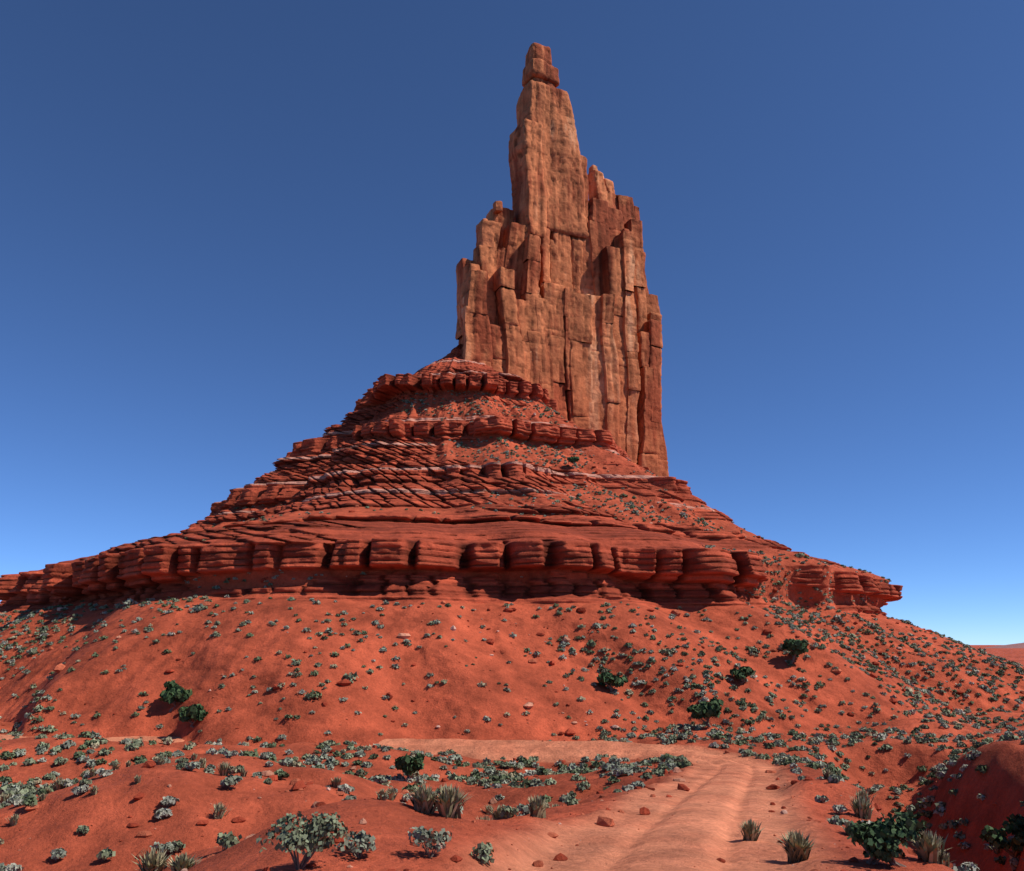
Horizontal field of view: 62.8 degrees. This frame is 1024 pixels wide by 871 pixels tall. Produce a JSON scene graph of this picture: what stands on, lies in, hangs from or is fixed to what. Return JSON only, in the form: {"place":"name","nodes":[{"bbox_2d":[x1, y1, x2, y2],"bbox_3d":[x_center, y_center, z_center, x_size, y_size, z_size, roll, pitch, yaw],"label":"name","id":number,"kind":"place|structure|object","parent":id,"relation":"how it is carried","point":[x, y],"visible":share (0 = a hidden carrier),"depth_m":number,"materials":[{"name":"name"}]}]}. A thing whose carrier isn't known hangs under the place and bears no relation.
{"place":"outdoors","nodes":[
{"label":"outdoors","id":0,"kind":"place"},
{"bbox_2d":[0,645,1023,870],"bbox_3d":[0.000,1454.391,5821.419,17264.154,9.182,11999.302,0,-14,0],"label":"ground","id":1,"kind":"structure","parent":0,"point":[716,804],"depth_m":25.89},
{"bbox_2d":[394,753,424,781],"bbox_3d":[-5.433,17.481,44.219,1.534,1.567,1.530,12,-18,-40],"label":"juniper","id":2,"kind":"object","parent":1,"relation":"on","point":[407,765],"visible":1,"depth_m":43.89,"materials":[{"name":"green plant"}]},
{"bbox_2d":[0,344,1023,746],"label":"butte base slope","id":3,"kind":"structure","parent":1,"relation":"on","point":[376,452],"depth_m":89.27,"materials":[{"name":"red stone"}]},
{"bbox_2d":[159,680,192,711],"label":"juniper","id":4,"kind":"object","parent":3,"relation":"on","point":[173,691],"visible":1,"depth_m":67.28,"materials":[{"name":"green plant"}]},
{"bbox_2d":[178,704,208,728],"bbox_3d":[-24.380,21.477,64.166,2.019,1.934,1.966,-11,-18,37],"label":"juniper","id":5,"kind":"object","parent":3,"relation":"on","point":[195,712],"visible":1,"depth_m":63.86,"materials":[{"name":"green plant"}]},
{"bbox_2d":[0,390,1023,745],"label":"desert shrubs","id":6,"kind":"object","parent":3,"relation":"on","point":[742,704],"visible":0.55,"depth_m":86.81,"materials":[{"name":"green plant"}]},
{"bbox_2d":[455,42,668,476],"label":"spire","id":7,"kind":"structure","parent":3,"relation":"on","point":[557,301],"depth_m":221.85,"materials":[{"name":"stone"}]},
{"bbox_2d":[567,456,578,468],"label":"juniper","id":8,"kind":"object","parent":3,"relation":"on","point":[571,459],"visible":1,"depth_m":162.37,"materials":[{"name":"green plant"}]},
{"bbox_2d":[596,671,627,692],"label":"juniper","id":9,"kind":"object","parent":3,"relation":"on","point":[609,679],"visible":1,"depth_m":73.88,"materials":[{"name":"green plant"}]},
{"bbox_2d":[730,666,753,683],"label":"juniper","id":10,"kind":"object","parent":3,"relation":"on","point":[743,672],"visible":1,"depth_m":76.88,"materials":[{"name":"green plant"}]},
{"bbox_2d":[782,639,808,663],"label":"juniper","id":11,"kind":"object","parent":3,"relation":"on","point":[794,647],"visible":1,"depth_m":83.68,"materials":[{"name":"green plant"}]},
{"bbox_2d":[0,709,1023,866],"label":"shrubs","id":12,"kind":"object","parent":1,"relation":"on","point":[498,777],"visible":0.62,"depth_m":50.18,"materials":[{"name":"green plant"}]},
{"bbox_2d":[0,748,1023,870],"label":"shrubs","id":13,"kind":"object","parent":1,"relation":"on","point":[448,802],"visible":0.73,"depth_m":13.40,"materials":[{"name":"green plant"}]},
{"bbox_2d":[0,391,1023,870],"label":"stones","id":14,"kind":"object","parent":1,"relation":"on","point":[300,785],"visible":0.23,"depth_m":37.89,"materials":[{"name":"red stone"}]},
{"bbox_2d":[686,698,723,726],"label":"juniper","id":15,"kind":"object","parent":1,"relation":"on","point":[706,711],"visible":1,"depth_m":66.56,"materials":[{"name":"green plant"}]},
{"bbox_2d":[847,820,902,864],"bbox_3d":[4.916,5.609,11.357,0.567,0.785,0.800,6,-15,-24],"label":"juniper","id":16,"kind":"object","parent":1,"relation":"on","point":[875,854],"visible":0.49,"depth_m":11.23,"materials":[{"name":"green plant"}]},
{"bbox_2d":[845,808,931,866],"bbox_3d":[5.066,5.569,11.381,1.060,1.011,0.955,0,-14,0],"label":"juniper","id":17,"kind":"object","parent":1,"relation":"on","point":[910,825],"visible":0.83,"depth_m":11.16,"materials":[{"name":"green plant"}]},
{"bbox_2d":[979,813,1023,870],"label":"juniper","id":18,"kind":"object","parent":1,"relation":"on","point":[998,839],"visible":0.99,"depth_m":32.45,"materials":[{"name":"green plant"}]},
{"bbox_2d":[985,643,1023,647],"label":"mesa","id":19,"kind":"structure","parent":1,"relation":"on","point":[1019,645],"depth_m":2195.49,"materials":[{"name":"red stone"}]},
{"bbox_2d":[0,0,1023,644],"label":"sky","id":20,"kind":"structure","parent":0,"point":[222,222],"materials":[{"name":"blue"}]}
]}

